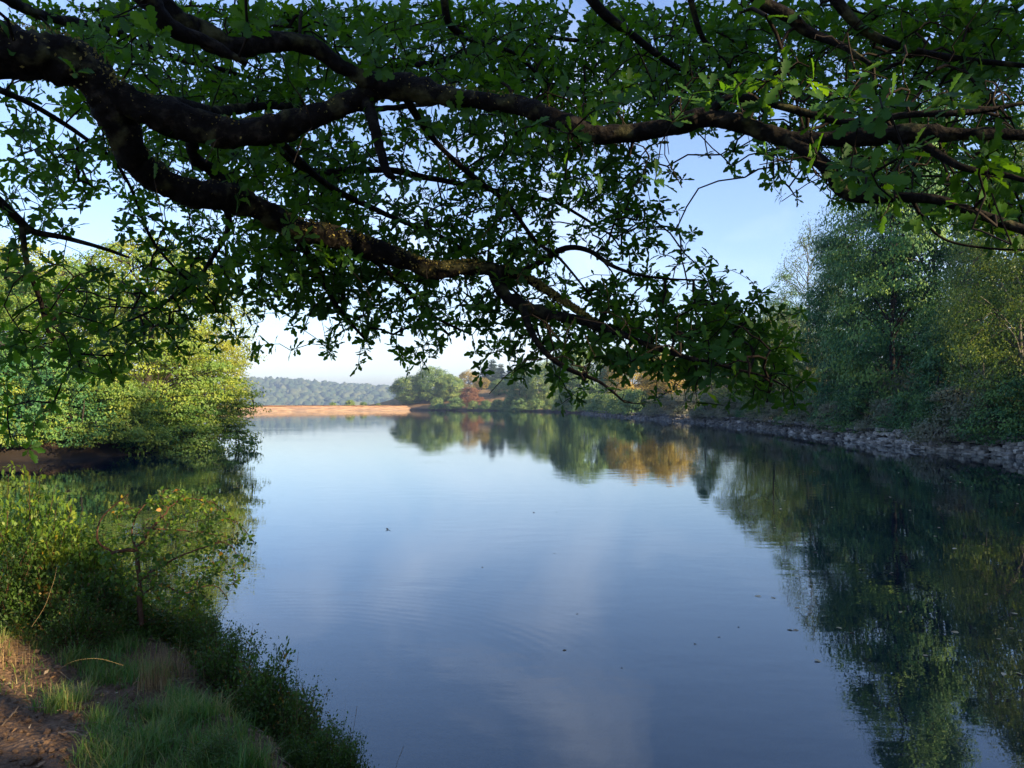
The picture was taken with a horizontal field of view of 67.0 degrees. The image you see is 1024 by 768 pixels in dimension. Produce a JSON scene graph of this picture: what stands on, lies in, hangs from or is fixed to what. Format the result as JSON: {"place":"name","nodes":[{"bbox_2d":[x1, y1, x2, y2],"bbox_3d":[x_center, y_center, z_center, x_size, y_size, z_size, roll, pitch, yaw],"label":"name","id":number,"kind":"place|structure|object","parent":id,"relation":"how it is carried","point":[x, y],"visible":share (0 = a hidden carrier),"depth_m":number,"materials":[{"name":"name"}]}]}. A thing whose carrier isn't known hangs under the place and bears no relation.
{"place":"outdoors","nodes":[
{"label":"outdoors","id":0,"kind":"place"},
{"bbox_2d":[0,377,1004,767],"bbox_3d":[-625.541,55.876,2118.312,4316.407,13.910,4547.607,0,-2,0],"label":"ground","id":1,"kind":"structure","parent":0,"point":[50,453],"depth_m":5.33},
{"bbox_2d":[0,631,29,670],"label":"dry grass","id":2,"kind":"structure","parent":1,"relation":"on","point":[6,647],"depth_m":5.55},
{"bbox_2d":[0,261,49,375],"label":"spreading tree","id":3,"kind":"object","parent":1,"relation":"on","point":[1,263],"visible":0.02,"depth_m":41.96,"materials":[{"name":"green plant"}]},
{"bbox_2d":[0,377,60,444],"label":"bush","id":4,"kind":"object","parent":1,"relation":"on","point":[2,440],"visible":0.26,"depth_m":34.65,"materials":[{"name":"green plant"}]},
{"bbox_2d":[0,528,77,631],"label":"bush","id":5,"kind":"object","parent":1,"relation":"on","point":[10,579],"visible":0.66,"depth_m":6.17,"materials":[{"name":"green plant"}]},
{"bbox_2d":[0,336,93,440],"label":"bush","id":6,"kind":"object","parent":1,"relation":"on","point":[2,389],"visible":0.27,"depth_m":35.22,"materials":[{"name":"green plant"}]},
{"bbox_2d":[0,454,96,591],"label":"bush","id":7,"kind":"object","parent":1,"relation":"on","point":[6,530],"visible":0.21,"depth_m":6.82,"materials":[{"name":"green plant"}]},
{"bbox_2d":[0,238,104,348],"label":"sunlit tree","id":8,"kind":"object","parent":1,"relation":"on","point":[36,260],"visible":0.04,"depth_m":49.33,"materials":[{"name":"green plant"}]},
{"bbox_2d":[0,556,109,647],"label":"bush","id":9,"kind":"object","parent":1,"relation":"on","point":[63,585],"visible":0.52,"depth_m":6.15,"materials":[{"name":"green plant"}]},
{"bbox_2d":[0,369,115,446],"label":"bush","id":10,"kind":"object","parent":1,"relation":"on","point":[64,404],"visible":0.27,"depth_m":35.83,"materials":[{"name":"green plant"}]},
{"bbox_2d":[0,368,126,448],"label":"bush","id":11,"kind":"object","parent":1,"relation":"on","point":[95,421],"visible":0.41,"depth_m":35.48,"materials":[{"name":"green plant"}]},
{"bbox_2d":[0,490,129,631],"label":"bush","id":12,"kind":"object","parent":1,"relation":"on","point":[75,556],"visible":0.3,"depth_m":6.61,"materials":[{"name":"green plant"}]},
{"bbox_2d":[22,581,131,655],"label":"bush","id":13,"kind":"object","parent":1,"relation":"on","point":[79,623],"visible":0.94,"depth_m":5.98,"materials":[{"name":"green plant"}]},
{"bbox_2d":[1,347,152,444],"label":"bush","id":14,"kind":"object","parent":1,"relation":"on","point":[65,364],"visible":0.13,"depth_m":37.09,"materials":[{"name":"green plant"}]},
{"bbox_2d":[0,256,159,425],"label":"spreading tree","id":15,"kind":"object","parent":1,"relation":"on","point":[57,278],"visible":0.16,"depth_m":39.69,"materials":[{"name":"green plant"}]},
{"bbox_2d":[52,513,151,617],"bbox_3d":[-3.796,1.750,6.928,1.121,1.190,1.055,-1,-2,34],"label":"bush","id":16,"kind":"object","parent":1,"relation":"on","point":[94,549],"visible":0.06,"depth_m":6.91,"materials":[{"name":"green plant"}]},
{"bbox_2d":[56,562,170,645],"bbox_3d":[-3.392,1.878,6.527,0.971,0.780,0.871,1,-2,-32],"label":"bush","id":17,"kind":"object","parent":1,"relation":"on","point":[114,598],"visible":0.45,"depth_m":6.51,"materials":[{"name":"green plant"}]},
{"bbox_2d":[52,377,176,448],"bbox_3d":[-19.977,1.526,38.591,6.321,3.845,6.487,1,-2,-23],"label":"bush","id":18,"kind":"object","parent":1,"relation":"on","point":[138,433],"visible":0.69,"depth_m":37.57,"materials":[{"name":"green plant"}]},
{"bbox_2d":[0,639,276,767],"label":"soil crumbs","id":19,"kind":"object","parent":1,"relation":"on","point":[31,760],"visible":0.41,"depth_m":4.36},
{"bbox_2d":[103,397,175,449],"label":"bush","id":20,"kind":"object","parent":1,"relation":"on","point":[132,442],"visible":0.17,"depth_m":39.39,"materials":[{"name":"green plant"}]},
{"bbox_2d":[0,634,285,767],"bbox_3d":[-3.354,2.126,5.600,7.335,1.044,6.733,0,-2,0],"label":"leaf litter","id":21,"kind":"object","parent":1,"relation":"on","point":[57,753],"visible":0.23,"depth_m":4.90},
{"bbox_2d":[0,631,292,767],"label":"fallen twigs","id":22,"kind":"object","parent":1,"relation":"on","point":[117,699],"visible":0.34,"depth_m":4.94,"materials":[{"name":"brown wood"}]},
{"bbox_2d":[37,230,266,414],"bbox_3d":[-24.916,-2.927,53.243,14.914,15.518,14.334,0,-2,0],"label":"sunlit tree","id":23,"kind":"object","parent":1,"relation":"on","point":[127,246],"visible":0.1,"depth_m":53.17,"materials":[{"name":"green plant"}]},
{"bbox_2d":[124,643,181,696],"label":"dry grass","id":24,"kind":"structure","parent":1,"relation":"on","point":[157,678],"depth_m":5.20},
{"bbox_2d":[109,588,200,641],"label":"bush","id":25,"kind":"object","parent":1,"relation":"on","point":[164,621],"visible":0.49,"depth_m":6.72,"materials":[{"name":"green plant"}]},
{"bbox_2d":[0,613,313,767],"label":"grass","id":26,"kind":"structure","parent":1,"relation":"on","point":[187,709],"depth_m":4.60,"materials":[{"name":"plant"}]},
{"bbox_2d":[51,234,271,433],"bbox_3d":[-21.118,-2.481,44.599,13.822,12.000,13.216,-1,-2,31],"label":"spreading tree","id":27,"kind":"object","parent":1,"relation":"on","point":[209,365],"visible":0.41,"depth_m":43.43,"materials":[{"name":"green plant"}]},
{"bbox_2d":[112,379,226,454],"bbox_3d":[-19.331,1.988,41.574,7.437,4.523,7.632,-1,-2,37],"label":"bush","id":28,"kind":"object","parent":1,"relation":"on","point":[187,428],"visible":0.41,"depth_m":40.93,"materials":[{"name":"green plant"}]},
{"bbox_2d":[144,637,203,683],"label":"dry grass","id":29,"kind":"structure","parent":1,"relation":"on","point":[178,667],"depth_m":5.77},
{"bbox_2d":[93,486,256,624],"bbox_3d":[-2.811,1.418,6.452,1.484,1.218,1.346,0,-2,0],"label":"birch sapling","id":30,"kind":"object","parent":1,"relation":"on","point":[155,586],"visible":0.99,"depth_m":6.39,"materials":[{"name":"green plant"}]},
{"bbox_2d":[139,584,234,650],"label":"bush","id":31,"kind":"object","parent":1,"relation":"on","point":[171,637],"visible":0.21,"depth_m":6.96,"materials":[{"name":"green plant"}]},
{"bbox_2d":[133,322,258,433],"bbox_3d":[-21.735,0.338,52.602,8.628,9.341,8.977,0,-2,-16],"label":"sunlit tree","id":32,"kind":"object","parent":1,"relation":"on","point":[233,356],"visible":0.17,"depth_m":51.61,"materials":[{"name":"green plant"}]},
{"bbox_2d":[166,599,245,669],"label":"bush","id":33,"kind":"object","parent":1,"relation":"on","point":[189,640],"visible":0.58,"depth_m":6.62,"materials":[{"name":"green plant"}]},
{"bbox_2d":[151,383,264,451],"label":"bush","id":34,"kind":"object","parent":1,"relation":"on","point":[233,434],"visible":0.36,"depth_m":43.81,"materials":[{"name":"green plant"}]},
{"bbox_2d":[165,726,255,767],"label":"bush","id":35,"kind":"object","parent":1,"relation":"on","point":[208,742],"visible":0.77,"depth_m":4.02,"materials":[{"name":"green plant"}]},
{"bbox_2d":[168,618,279,707],"bbox_3d":[-2.216,2.199,6.096,0.768,0.746,0.800,-1,-2,44],"label":"bush","id":36,"kind":"object","parent":1,"relation":"on","point":[220,671],"visible":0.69,"depth_m":5.98,"materials":[{"name":"green plant"}]},
{"bbox_2d":[221,662,299,741],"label":"bush","id":37,"kind":"object","parent":1,"relation":"on","point":[253,710],"visible":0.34,"depth_m":5.33,"materials":[{"name":"green plant"}]},
{"bbox_2d":[203,635,327,741],"bbox_3d":[-1.787,2.264,5.590,0.928,0.883,0.833,-1,-2,37],"label":"bush","id":38,"kind":"object","parent":1,"relation":"on","point":[263,675],"visible":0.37,"depth_m":5.50,"materials":[{"name":"green plant"}]},
{"bbox_2d":[255,668,345,761],"bbox_3d":[-1.435,2.313,5.216,0.653,0.712,0.680,0,-2,-12],"label":"bush","id":39,"kind":"object","parent":1,"relation":"on","point":[303,719],"visible":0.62,"depth_m":5.22,"materials":[{"name":"green plant"}]},
{"bbox_2d":[275,723,326,767],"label":"bush","id":40,"kind":"object","parent":1,"relation":"on","point":[298,756],"visible":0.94,"depth_m":4.70,"materials":[{"name":"green plant"}]},
{"bbox_2d":[214,405,410,410],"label":"dam","id":41,"kind":"structure","parent":1,"relation":"on","point":[331,407],"depth_m":312.17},
{"bbox_2d":[290,711,358,767],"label":"bush","id":42,"kind":"object","parent":1,"relation":"on","point":[322,741],"visible":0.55,"depth_m":4.96,"materials":[{"name":"green plant"}]},
{"bbox_2d":[321,723,378,767],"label":"bush","id":43,"kind":"object","parent":1,"relation":"on","point":[348,758],"visible":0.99,"depth_m":4.77,"materials":[{"name":"green plant"}]},
{"bbox_2d":[387,375,424,404],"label":"broadleaf tree","id":44,"kind":"object","parent":1,"relation":"on","point":[406,397],"visible":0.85,"depth_m":353.86,"materials":[{"name":"green plant"}]},
{"bbox_2d":[410,365,451,401],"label":"broadleaf tree","id":45,"kind":"object","parent":1,"relation":"on","point":[432,378],"visible":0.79,"depth_m":350.63,"materials":[{"name":"green plant"}]},
{"bbox_2d":[427,397,445,409],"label":"bush","id":46,"kind":"object","parent":1,"relation":"on","point":[436,403],"visible":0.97,"depth_m":338.17,"materials":[{"name":"green plant"}]},
{"bbox_2d":[432,374,465,400],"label":"broadleaf tree","id":47,"kind":"object","parent":1,"relation":"on","point":[455,383],"visible":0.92,"depth_m":348.50,"materials":[{"name":"green plant"}]},
{"bbox_2d":[444,396,465,409],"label":"bush","id":48,"kind":"object","parent":1,"relation":"on","point":[451,405],"visible":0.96,"depth_m":331.16,"materials":[{"name":"green plant"}]},
{"bbox_2d":[458,369,477,388],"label":"pale tree","id":49,"kind":"object","parent":1,"relation":"on","point":[464,374],"visible":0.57,"depth_m":395.77,"materials":[{"name":"beige plant"}]},
{"bbox_2d":[458,387,484,402],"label":"bronze tree","id":50,"kind":"object","parent":1,"relation":"on","point":[474,394],"visible":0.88,"depth_m":336.13,"materials":[{"name":"brown plant"}]},
{"bbox_2d":[472,377,490,389],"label":"pale tree","id":51,"kind":"object","parent":1,"relation":"on","point":[486,381],"visible":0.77,"depth_m":371.06,"materials":[{"name":"yellow plant"}]},
{"bbox_2d":[480,359,501,389],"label":"conifer","id":52,"kind":"object","parent":1,"relation":"on","point":[492,377],"visible":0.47,"depth_m":434.69,"materials":[{"name":"green plant"}]},
{"bbox_2d":[488,399,502,409],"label":"bush","id":53,"kind":"object","parent":1,"relation":"on","point":[496,404],"visible":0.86,"depth_m":307.25,"materials":[{"name":"green plant"}]},
{"bbox_2d":[488,379,507,395],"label":"broadleaf tree","id":54,"kind":"object","parent":1,"relation":"on","point":[501,388],"visible":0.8,"depth_m":343.46,"materials":[{"name":"green plant"}]},
{"bbox_2d":[497,397,515,410],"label":"bush","id":55,"kind":"object","parent":1,"relation":"on","point":[506,405],"visible":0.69,"depth_m":294.96,"materials":[{"name":"green plant"}]},
{"bbox_2d":[0,0,1023,462],"label":"oak tree","id":56,"kind":"object","parent":1,"relation":"on","point":[542,96],"visible":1,"depth_m":5.00,"materials":[{"name":"green plant"}]},
{"bbox_2d":[507,397,530,410],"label":"bush","id":57,"kind":"object","parent":1,"relation":"on","point":[519,404],"visible":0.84,"depth_m":285.64,"materials":[{"name":"green plant"}]},
{"bbox_2d":[503,371,537,405],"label":"broadleaf tree","id":58,"kind":"object","parent":1,"relation":"on","point":[521,390],"visible":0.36,"depth_m":296.67,"materials":[{"name":"green plant"}]},
{"bbox_2d":[526,398,544,409],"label":"bush","id":59,"kind":"object","parent":1,"relation":"on","point":[538,404],"visible":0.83,"depth_m":277.02,"materials":[{"name":"green plant"}]},
{"bbox_2d":[525,361,557,404],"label":"broadleaf tree","id":60,"kind":"object","parent":1,"relation":"on","point":[542,395],"visible":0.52,"depth_m":283.98,"materials":[{"name":"green plant"}]},
{"bbox_2d":[542,341,613,404],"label":"broadleaf tree","id":61,"kind":"object","parent":1,"relation":"on","point":[576,384],"visible":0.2,"depth_m":240.96,"materials":[{"name":"green plant"}]},
{"bbox_2d":[584,393,604,411],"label":"bush","id":62,"kind":"object","parent":1,"relation":"on","point":[593,401],"visible":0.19,"depth_m":203.25,"materials":[{"name":"green plant"}]},
{"bbox_2d":[596,393,612,412],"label":"bush","id":63,"kind":"object","parent":1,"relation":"on","point":[603,401],"visible":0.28,"depth_m":185.99,"materials":[{"name":"green plant"}]},
{"bbox_2d":[599,391,626,413],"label":"bush","id":64,"kind":"object","parent":1,"relation":"on","point":[611,406],"visible":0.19,"depth_m":169.00,"materials":[{"name":"green plant"}]},
{"bbox_2d":[610,388,642,413],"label":"bush","id":65,"kind":"object","parent":1,"relation":"on","point":[619,402],"visible":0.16,"depth_m":161.02,"materials":[{"name":"green plant"}]},
{"bbox_2d":[601,344,658,393],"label":"sunlit tree","id":66,"kind":"object","parent":1,"relation":"on","point":[632,386],"visible":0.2,"depth_m":194.93,"materials":[{"name":"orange plant"}]},
{"bbox_2d":[615,389,651,415],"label":"bush","id":67,"kind":"object","parent":1,"relation":"on","point":[636,397],"visible":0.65,"depth_m":149.87,"materials":[{"name":"green plant"}]},
{"bbox_2d":[643,393,682,416],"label":"bush","id":68,"kind":"object","parent":1,"relation":"on","point":[657,409],"visible":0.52,"depth_m":130.92,"materials":[{"name":"green plant"}]},
{"bbox_2d":[637,348,691,401],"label":"sunlit tree","id":69,"kind":"object","parent":1,"relation":"on","point":[663,385],"visible":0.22,"depth_m":149.31,"materials":[{"name":"orange plant"}]},
{"bbox_2d":[666,391,704,416],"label":"bush","id":70,"kind":"object","parent":1,"relation":"on","point":[677,401],"visible":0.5,"depth_m":120.73,"materials":[{"name":"green plant"}]},
{"bbox_2d":[686,391,731,418],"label":"bush","id":71,"kind":"object","parent":1,"relation":"on","point":[708,399],"visible":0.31,"depth_m":106.88,"materials":[{"name":"green plant"}]},
{"bbox_2d":[715,391,752,419],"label":"bush","id":72,"kind":"object","parent":1,"relation":"on","point":[732,409],"visible":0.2,"depth_m":97.78,"materials":[{"name":"green plant"}]},
{"bbox_2d":[706,335,774,415],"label":"willow tree","id":73,"kind":"object","parent":1,"relation":"on","point":[714,391],"visible":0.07,"depth_m":100.23,"materials":[{"name":"green plant"}]},
{"bbox_2d":[733,398,757,417],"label":"bush","id":74,"kind":"object","parent":1,"relation":"on","point":[738,414],"visible":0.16,"depth_m":92.89,"materials":[{"name":"green plant"}]},
{"bbox_2d":[741,391,783,422],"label":"bush","id":75,"kind":"object","parent":1,"relation":"on","point":[751,414],"visible":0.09,"depth_m":84.10,"materials":[{"name":"green plant"}]},
{"bbox_2d":[756,395,790,422],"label":"bush","id":76,"kind":"object","parent":1,"relation":"on","point":[766,417],"visible":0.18,"depth_m":79.35,"materials":[{"name":"green plant"}]},
{"bbox_2d":[732,302,826,419],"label":"willow tree","id":77,"kind":"object","parent":1,"relation":"on","point":[773,391],"visible":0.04,"depth_m":83.52,"materials":[{"name":"green plant"}]},
{"bbox_2d":[758,267,812,370],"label":"ash tree","id":78,"kind":"object","parent":1,"relation":"on","point":[775,286],"visible":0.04,"depth_m":117.71,"materials":[{"name":"green plant"}]},
{"bbox_2d":[770,388,811,425],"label":"bush","id":79,"kind":"object","parent":1,"relation":"on","point":[783,413],"visible":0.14,"depth_m":73.93,"materials":[{"name":"green plant"}]},
{"bbox_2d":[581,410,1023,458],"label":"stone wall","id":80,"kind":"structure","parent":1,"relation":"on","point":[1008,449],"depth_m":51.59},
{"bbox_2d":[767,212,846,395],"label":"birch tree","id":81,"kind":"object","parent":1,"relation":"on","point":[791,276],"visible":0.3,"depth_m":75.57,"materials":[{"name":"green plant"}]},
{"bbox_2d":[779,328,847,418],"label":"willow tree","id":82,"kind":"object","parent":1,"relation":"on","point":[798,368],"visible":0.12,"depth_m":72.22,"materials":[{"name":"green plant"}]},
{"bbox_2d":[805,396,831,427],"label":"bush","id":83,"kind":"object","parent":1,"relation":"on","point":[812,417],"visible":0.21,"depth_m":64.97,"materials":[{"name":"green plant"}]},
{"bbox_2d":[805,401,843,427],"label":"bush","id":84,"kind":"object","parent":1,"relation":"on","point":[823,408],"visible":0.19,"depth_m":60.76,"materials":[{"name":"green plant"}]},
{"bbox_2d":[802,288,861,372],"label":"back tree","id":85,"kind":"object","parent":1,"relation":"on","point":[832,317],"visible":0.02,"depth_m":95.27,"materials":[{"name":"green plant"}]},
{"bbox_2d":[810,360,888,418],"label":"thicket","id":86,"kind":"object","parent":1,"relation":"on","point":[816,413],"visible":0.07,"depth_m":63.92,"materials":[{"name":"green plant"}]},
{"bbox_2d":[813,381,887,430],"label":"bush","id":87,"kind":"object","parent":1,"relation":"on","point":[843,396],"visible":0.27,"depth_m":57.28,"materials":[{"name":"green plant"}]},
{"bbox_2d":[787,171,918,419],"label":"ash tree","id":88,"kind":"object","parent":1,"relation":"on","point":[814,303],"visible":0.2,"depth_m":66.71,"materials":[{"name":"green plant"}]},
{"bbox_2d":[827,386,897,433],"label":"bush","id":89,"kind":"object","parent":1,"relation":"on","point":[855,403],"visible":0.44,"depth_m":54.78,"materials":[{"name":"green plant"}]},
{"bbox_2d":[851,396,914,431],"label":"bush","id":90,"kind":"object","parent":1,"relation":"on","point":[864,426],"visible":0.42,"depth_m":51.23,"materials":[{"name":"green plant"}]},
{"bbox_2d":[810,83,983,416],"bbox_3d":[28.637,-9.360,57.849,11.941,26.769,12.158,-1,-2,20],"label":"ash tree","id":91,"kind":"object","parent":1,"relation":"on","point":[854,357],"visible":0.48,"depth_m":56.52,"materials":[{"name":"green plant"}]},
{"bbox_2d":[842,365,961,420],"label":"thicket","id":92,"kind":"object","parent":1,"relation":"on","point":[901,382],"visible":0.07,"depth_m":55.27,"materials":[{"name":"green plant"}]},
{"bbox_2d":[871,383,949,432],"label":"bush","id":93,"kind":"object","parent":1,"relation":"on","point":[914,392],"visible":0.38,"depth_m":48.46,"materials":[{"name":"green plant"}]},
{"bbox_2d":[899,388,960,437],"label":"bush","id":94,"kind":"object","parent":1,"relation":"on","point":[922,403],"visible":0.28,"depth_m":45.51,"materials":[{"name":"green plant"}]},
{"bbox_2d":[849,84,1012,388],"bbox_3d":[32.915,-10.380,61.021,12.554,27.467,12.330,1,-2,-27],"label":"ash tree","id":95,"kind":"object","parent":1,"relation":"on","point":[937,254],"visible":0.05,"depth_m":59.00,"materials":[{"name":"green plant"}]},
{"bbox_2d":[873,333,1009,430],"bbox_3d":[29.324,0.275,49.625,10.687,7.552,11.760,-1,-2,36],"label":"thicket","id":96,"kind":"object","parent":1,"relation":"on","point":[930,365],"visible":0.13,"depth_m":49.42,"materials":[{"name":"green plant"}]},
{"bbox_2d":[901,232,1015,390],"bbox_3d":[30.308,-3.620,51.070,8.631,13.527,9.696,-1,-2,33],"label":"ash tree","id":97,"kind":"object","parent":1,"relation":"on","point":[925,333],"visible":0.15,"depth_m":51.11,"materials":[{"name":"green plant"}]},
{"bbox_2d":[895,378,1023,445],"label":"bush","id":98,"kind":"object","parent":1,"relation":"on","point":[931,429],"visible":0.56,"depth_m":41.49,"materials":[{"name":"green plant"}]},
{"bbox_2d":[923,105,1023,391],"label":"birch tree","id":99,"kind":"object","parent":1,"relation":"on","point":[962,258],"visible":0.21,"depth_m":46.47,"materials":[{"name":"green plant"}]},
{"bbox_2d":[927,351,1023,428],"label":"thicket","id":100,"kind":"object","parent":1,"relation":"on","point":[980,372],"visible":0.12,"depth_m":42.47,"materials":[{"name":"green plant"}]},
{"bbox_2d":[929,108,1023,429],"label":"birch tree","id":101,"kind":"object","parent":1,"relation":"on","point":[977,354],"visible":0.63,"depth_m":40.06,"materials":[{"name":"green plant"}]},
{"bbox_2d":[948,368,1023,445],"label":"bush","id":102,"kind":"object","parent":1,"relation":"on","point":[996,413],"visible":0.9,"depth_m":38.12,"materials":[{"name":"green plant"}]},
{"bbox_2d":[1002,410,1023,442],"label":"bush","id":103,"kind":"object","parent":1,"relation":"on","point":[1018,420],"visible":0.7,"depth_m":36.48,"materials":[{"name":"green plant"}]},
{"bbox_2d":[0,410,1023,767],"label":"water","id":104,"kind":"structure","parent":0,"point":[458,606],"depth_m":10.94,"materials":[{"name":"liquid"}]},
{"bbox_2d":[0,0,1023,388],"label":"sky","id":105,"kind":"structure","parent":0,"point":[743,226],"materials":[{"name":"blue"}]},
{"bbox_3d":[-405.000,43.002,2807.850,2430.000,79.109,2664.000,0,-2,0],"label":"hill","id":106,"kind":"structure","parent":0,"visible":0},
{"bbox_2d":[221,376,405,404],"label":"woodland","id":107,"kind":"object","parent":106,"relation":"on","point":[297,391],"visible":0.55,"depth_m":1772.54,"materials":[{"name":"green plant"}]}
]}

